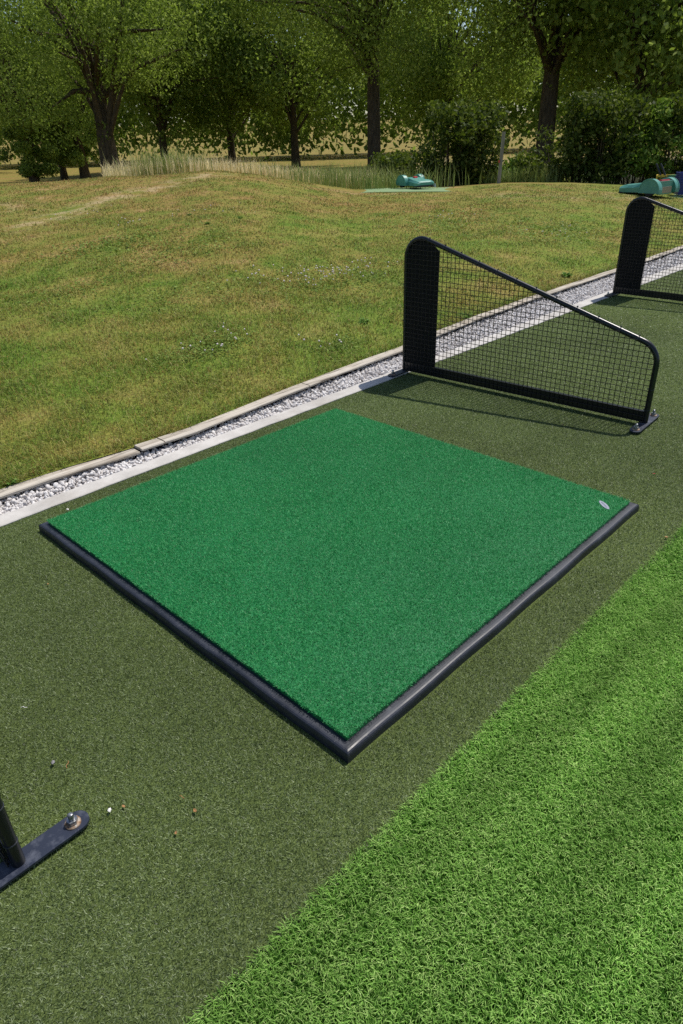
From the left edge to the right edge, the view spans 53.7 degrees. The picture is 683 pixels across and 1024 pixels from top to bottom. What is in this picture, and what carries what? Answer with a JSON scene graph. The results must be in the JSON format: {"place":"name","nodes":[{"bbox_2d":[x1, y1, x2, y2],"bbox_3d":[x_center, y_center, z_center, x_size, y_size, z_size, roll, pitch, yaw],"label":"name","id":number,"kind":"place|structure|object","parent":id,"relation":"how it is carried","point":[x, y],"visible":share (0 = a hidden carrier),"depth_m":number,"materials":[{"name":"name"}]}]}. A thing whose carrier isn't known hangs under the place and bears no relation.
{"place":"outdoors","nodes":[
{"label":"outdoors","id":0,"kind":"place"},
{"bbox_2d":[103,142,234,176],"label":"green grass","id":1,"kind":"structure","parent":0,"point":[174,157],"depth_m":13.44,"materials":[{"name":"plant"}]},
{"bbox_2d":[100,153,382,187],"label":"straw grass","id":2,"kind":"structure","parent":0,"point":[225,166],"depth_m":13.54,"materials":[{"name":"beige plant"}]},
{"bbox_2d":[3,0,604,125],"label":"sky","id":3,"kind":"structure","parent":0,"point":[4,0],"materials":[{"name":"white"}]},
{"bbox_2d":[0,270,682,1023],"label":"turf floor","id":4,"kind":"structure","parent":0,"point":[274,758],"depth_m":1.60,"materials":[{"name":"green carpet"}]},
{"bbox_2d":[0,797,89,889],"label":"bay divider","id":5,"kind":"object","parent":4,"relation":"on","point":[18,861],"visible":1,"depth_m":1.33,"materials":[{"name":"metal"}]},
{"bbox_2d":[39,408,638,763],"bbox_3d":[-0.008,0.010,2.491,1.574,0.056,1.574,24,38,38],"label":"golf mat","id":6,"kind":"object","parent":4,"relation":"on","point":[347,587],"visible":1,"depth_m":2.23,"materials":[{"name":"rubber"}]},
{"bbox_2d":[388,236,659,432],"bbox_3d":[0.904,-0.969,3.458,1.469,0.761,0.296,22,37,36],"label":"bay divider","id":7,"kind":"object","parent":4,"relation":"on","point":[422,256],"visible":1,"depth_m":3.56,"materials":[{"name":"black metal"}]},
{"bbox_2d":[604,197,682,300],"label":"bay divider","id":8,"kind":"object","parent":4,"relation":"on","point":[636,235],"visible":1,"depth_m":5.50,"materials":[{"name":"metal"}]},
{"bbox_2d":[0,114,682,488],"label":"ground","id":9,"kind":"structure","parent":0,"point":[8,172],"depth_m":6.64,"materials":[{"name":"green plant"}]},
{"bbox_2d":[0,7,10,144],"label":"oak tree","id":10,"kind":"object","parent":9,"relation":"on","point":[0,106],"visible":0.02,"depth_m":53.98,"materials":[{"name":"green plant"}]},
{"bbox_2d":[0,477,17,485],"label":"weed","id":11,"kind":"object","parent":9,"relation":"on","point":[12,482],"visible":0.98,"depth_m":2.77,"materials":[{"name":"green plant"}]},
{"bbox_2d":[0,0,82,181],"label":"oak tree","id":12,"kind":"object","parent":9,"relation":"on","point":[30,169],"visible":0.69,"depth_m":34.13,"materials":[{"name":"green plant"}]},
{"bbox_2d":[0,0,89,180],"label":"oak tree","id":13,"kind":"object","parent":9,"relation":"on","point":[63,174],"visible":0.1,"depth_m":36.31,"materials":[{"name":"green plant"}]},
{"bbox_2d":[0,0,129,178],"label":"oak tree","id":14,"kind":"object","parent":9,"relation":"on","point":[77,155],"visible":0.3,"depth_m":35.76,"materials":[{"name":"green plant"}]},
{"bbox_2d":[0,0,218,176],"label":"oak tree","id":15,"kind":"object","parent":9,"relation":"on","point":[79,36],"visible":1,"depth_m":25.04,"materials":[{"name":"green plant"}]},
{"bbox_2d":[66,0,250,159],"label":"oak tree","id":16,"kind":"object","parent":9,"relation":"on","point":[161,110],"visible":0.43,"depth_m":43.54,"materials":[{"name":"green plant"}]},
{"bbox_2d":[131,0,325,164],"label":"oak tree","id":17,"kind":"object","parent":9,"relation":"on","point":[229,115],"visible":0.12,"depth_m":47.50,"materials":[{"name":"green plant"}]},
{"bbox_2d":[193,0,388,166],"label":"oak tree","id":18,"kind":"object","parent":9,"relation":"on","point":[288,91],"visible":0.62,"depth_m":43.59,"materials":[{"name":"green plant"}]},
{"bbox_2d":[0,256,647,486],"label":"edge grass","id":19,"kind":"structure","parent":9,"relation":"on","point":[386,347],"depth_m":3.70,"materials":[{"name":"green plant"}]},
{"bbox_2d":[1,200,657,381],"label":"clover","id":20,"kind":"object","parent":9,"relation":"on","point":[281,287],"depth_m":5.97,"materials":[{"name":"green plant"}]},
{"bbox_2d":[0,207,682,478],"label":"grass wisps","id":21,"kind":"object","parent":9,"relation":"on","point":[225,255],"depth_m":4.96,"materials":[{"name":"green plant"}]},
{"bbox_2d":[208,0,507,170],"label":"oak tree","id":22,"kind":"object","parent":9,"relation":"on","point":[371,16],"visible":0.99,"depth_m":23.65,"materials":[{"name":"green plant"}]},
{"bbox_2d":[359,318,369,323],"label":"weed","id":23,"kind":"object","parent":9,"relation":"on","point":[366,321],"visible":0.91,"depth_m":4.82,"materials":[{"name":"green plant"}]},
{"bbox_2d":[367,149,419,180],"bbox_3d":[1.111,-7.394,14.710,1.148,0.917,1.692,1,29,5],"label":"hedge bush","id":24,"kind":"object","parent":9,"relation":"on","point":[410,163],"visible":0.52,"depth_m":14.40,"materials":[{"name":"green plant"}]},
{"bbox_2d":[361,187,451,192],"bbox_3d":[1.270,-6.030,12.688,2.366,0.105,1.400,-2,29,0],"label":"green matting","id":25,"kind":"object","parent":9,"relation":"on","point":[426,189],"visible":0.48,"depth_m":12.53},
{"bbox_2d":[396,174,435,187],"bbox_3d":[1.422,-6.319,12.878,0.481,0.221,0.635,-18,33,-27],"label":"robot mower","id":26,"kind":"object","parent":25,"relation":"on","point":[416,180],"visible":1,"depth_m":12.79,"materials":[{"name":"teal plastic"}]},
{"bbox_2d":[389,145,439,184],"bbox_3d":[1.695,-7.736,15.259,1.342,1.007,1.381,-2,29,0],"label":"hedge bush","id":27,"kind":"object","parent":9,"relation":"on","point":[419,163],"visible":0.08,"depth_m":15.11,"materials":[{"name":"green plant"}]},
{"bbox_2d":[337,0,548,160],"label":"oak tree","id":28,"kind":"object","parent":9,"relation":"on","point":[437,82],"visible":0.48,"depth_m":40.66,"materials":[{"name":"green plant"}]},
{"bbox_2d":[416,98,493,186],"bbox_3d":[2.422,-7.757,14.360,1.528,1.801,1.685,-26,37,-36],"label":"hedge bush","id":29,"kind":"object","parent":9,"relation":"on","point":[449,117],"visible":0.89,"depth_m":14.27,"materials":[{"name":"green plant"}]},
{"bbox_2d":[451,99,510,184],"bbox_3d":[2.977,-7.909,14.582,1.335,1.764,1.250,-2,29,0],"label":"hedge bush","id":30,"kind":"object","parent":9,"relation":"on","point":[489,106],"visible":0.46,"depth_m":14.38,"materials":[{"name":"green plant"}]},
{"bbox_2d":[497,132,505,183],"bbox_3d":[3.187,-7.039,13.525,0.085,1.020,0.076,6,30,10],"label":"wooden post","id":31,"kind":"object","parent":9,"relation":"on","point":[500,161],"visible":0.82,"depth_m":13.48,"materials":[{"name":"grey wood"}]},
{"bbox_2d":[491,152,532,180],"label":"hedge bush","id":32,"kind":"object","parent":9,"relation":"on","point":[507,164],"visible":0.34,"depth_m":15.12,"materials":[{"name":"green plant"}]},
{"bbox_2d":[508,146,546,178],"bbox_3d":[4.166,-7.676,15.063,0.845,0.889,1.461,13,32,25],"label":"hedge bush","id":33,"kind":"object","parent":9,"relation":"on","point":[535,159],"visible":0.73,"depth_m":14.81,"materials":[{"name":"green plant"}]},
{"bbox_2d":[410,0,676,163],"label":"oak tree","id":34,"kind":"object","parent":9,"relation":"on","point":[551,63],"visible":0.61,"depth_m":24.87,"materials":[{"name":"green plant"}]},
{"bbox_2d":[534,125,581,181],"bbox_3d":[4.851,-7.951,15.097,1.034,1.293,1.115,-2,29,0],"label":"hedge bush","id":35,"kind":"object","parent":9,"relation":"on","point":[547,151],"visible":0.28,"depth_m":15.11,"materials":[{"name":"green plant"}]},
{"bbox_2d":[560,271,572,276],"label":"weed","id":36,"kind":"object","parent":9,"relation":"on","point":[565,274],"visible":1,"depth_m":6.35,"materials":[{"name":"green plant"}]},
{"bbox_2d":[546,87,613,182],"bbox_3d":[5.251,-7.934,14.335,1.416,1.894,1.390,-2,29,0],"label":"hedge bush","id":37,"kind":"object","parent":9,"relation":"on","point":[574,149],"visible":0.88,"depth_m":14.09,"materials":[{"name":"green plant"}]},
{"bbox_2d":[528,0,682,130],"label":"oak tree","id":38,"kind":"object","parent":9,"relation":"on","point":[659,46],"visible":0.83,"depth_m":22.73,"materials":[{"name":"green plant"}]},
{"bbox_2d":[577,85,655,183],"bbox_3d":[5.660,-7.816,14.104,1.374,1.924,1.549,-2,29,0],"label":"hedge bush","id":39,"kind":"object","parent":9,"relation":"on","point":[606,140],"visible":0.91,"depth_m":13.81,"materials":[{"name":"green plant"}]},
{"bbox_2d":[604,5,682,131],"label":"oak tree","id":40,"kind":"object","parent":9,"relation":"on","point":[615,83],"visible":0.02,"depth_m":29.81,"materials":[{"name":"green plant"}]},
{"bbox_2d":[606,97,682,183],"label":"hedge bush","id":41,"kind":"object","parent":9,"relation":"on","point":[636,169],"visible":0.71,"depth_m":13.77,"materials":[{"name":"green plant"}]},
{"bbox_2d":[618,177,679,195],"bbox_3d":[5.190,-5.522,11.432,0.606,0.264,0.803,-21,34,-30],"label":"robot mower","id":42,"kind":"object","parent":9,"relation":"on","point":[652,187],"visible":1,"depth_m":11.21,"materials":[{"name":"teal plastic"}]},
{"bbox_2d":[641,92,682,179],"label":"hedge bush","id":43,"kind":"object","parent":9,"relation":"on","point":[677,117],"visible":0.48,"depth_m":13.88,"materials":[{"name":"green plant"}]},
{"bbox_2d":[655,163,671,178],"bbox_3d":[5.972,-6.195,12.470,0.400,0.461,0.284,10,31,21],"label":"hand trolley","id":44,"kind":"object","parent":9,"relation":"on","point":[664,174],"visible":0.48,"depth_m":12.36,"materials":[{"name":"black metal"}]},
{"bbox_3d":[6.564,-5.756,12.298,1.660,0.138,2.799,24,38,38],"label":"green matting","id":45,"kind":"object","parent":9,"relation":"on","visible":0},
{"bbox_2d":[674,183,682,194],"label":"ball basket","id":46,"kind":"object","parent":45,"relation":"on","point":[680,192],"visible":0.41,"depth_m":11.65,"materials":[{"name":"blue plastic"}]},
{"bbox_2d":[0,251,682,514],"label":"gravel","id":47,"kind":"structure","parent":0,"point":[588,290],"depth_m":3.84,"materials":[{"name":"grey gravel"}]},
{"bbox_2d":[0,448,140,498],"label":"timber board","id":48,"kind":"object","parent":47,"relation":"on","point":[10,490],"visible":1,"depth_m":2.87,"materials":[{"name":"beige wood"}]},
{"bbox_2d":[134,438,164,450],"bbox_3d":[-0.880,-0.308,3.092,0.075,0.015,0.113,24,38,38],"label":"timber board","id":49,"kind":"object","parent":47,"relation":"on","point":[149,444],"visible":1,"depth_m":3.08,"materials":[{"name":"beige wood"}]},
{"bbox_2d":[158,383,308,443],"bbox_3d":[-0.511,-0.517,3.448,0.092,0.017,0.985,21,36,35],"label":"timber board","id":50,"kind":"object","parent":47,"relation":"on","point":[210,423],"visible":0.99,"depth_m":3.39,"materials":[{"name":"beige wood"}]},
{"bbox_2d":[302,345,402,386],"bbox_3d":[0.198,-0.948,4.187,0.085,0.017,1.229,21,36,35],"label":"timber board","id":51,"kind":"object","parent":47,"relation":"on","point":[345,369],"visible":0.74,"depth_m":4.04,"materials":[{"name":"beige wood"}]},
{"bbox_2d":[436,295,539,336],"bbox_3d":[1.103,-1.498,5.129,0.091,0.017,1.598,21,37,35],"label":"timber board","id":52,"kind":"object","parent":47,"relation":"on","point":[499,310],"visible":0.7,"depth_m":5.08,"materials":[{"name":"beige wood"}]},
{"bbox_2d":[534,268,615,297],"bbox_3d":[2.270,-2.143,6.226,0.073,0.017,1.841,23,38,38],"label":"timber board","id":53,"kind":"object","parent":47,"relation":"on","point":[576,283],"visible":0.77,"depth_m":6.10,"materials":[{"name":"beige wood"}]},
{"bbox_2d":[645,245,682,261],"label":"timber board","id":54,"kind":"object","parent":47,"relation":"on","point":[663,254],"visible":0.61,"depth_m":7.36,"materials":[{"name":"beige wood"}]},
{"bbox_2d":[224,155,508,189],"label":"green grass","id":55,"kind":"structure","parent":0,"point":[378,182],"depth_m":13.29,"materials":[{"name":"green plant"}]},
{"bbox_2d":[183,524,682,1023],"bbox_3d":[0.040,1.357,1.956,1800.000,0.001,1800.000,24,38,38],"label":"terrain","id":56,"kind":"structure","parent":0,"point":[353,860],"depth_m":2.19,"materials":[{"name":"green plastic"}]},
{"bbox_2d":[0,0,682,164],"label":"wood","id":57,"kind":"object","parent":56,"relation":"on","point":[127,124],"visible":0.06,"depth_m":65.44,"materials":[{"name":"plant"}]},
{"bbox_2d":[431,162,588,186],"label":"hedge foot grass","id":58,"kind":"structure","parent":0,"point":[512,178],"depth_m":14.67,"materials":[{"name":"green plant"}]},
{"bbox_2d":[416,146,682,183],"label":"meadow grass","id":59,"kind":"structure","parent":0,"point":[636,180],"depth_m":24.86,"materials":[{"name":"plant"}]},
{"label":"gravel floor","id":60,"kind":"structure","parent":0,"visible":0},
{"bbox_2d":[0,263,682,527],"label":"kerb","id":61,"kind":"structure","parent":60,"relation":"on","point":[8,518],"depth_m":3.25,"materials":[{"name":"concrete"}]},
{"bbox_2d":[2,249,682,504],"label":"liner","id":62,"kind":"object","parent":60,"relation":"on","point":[218,425],"visible":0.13,"depth_m":3.79,"materials":[{"name":"black"}]}
]}

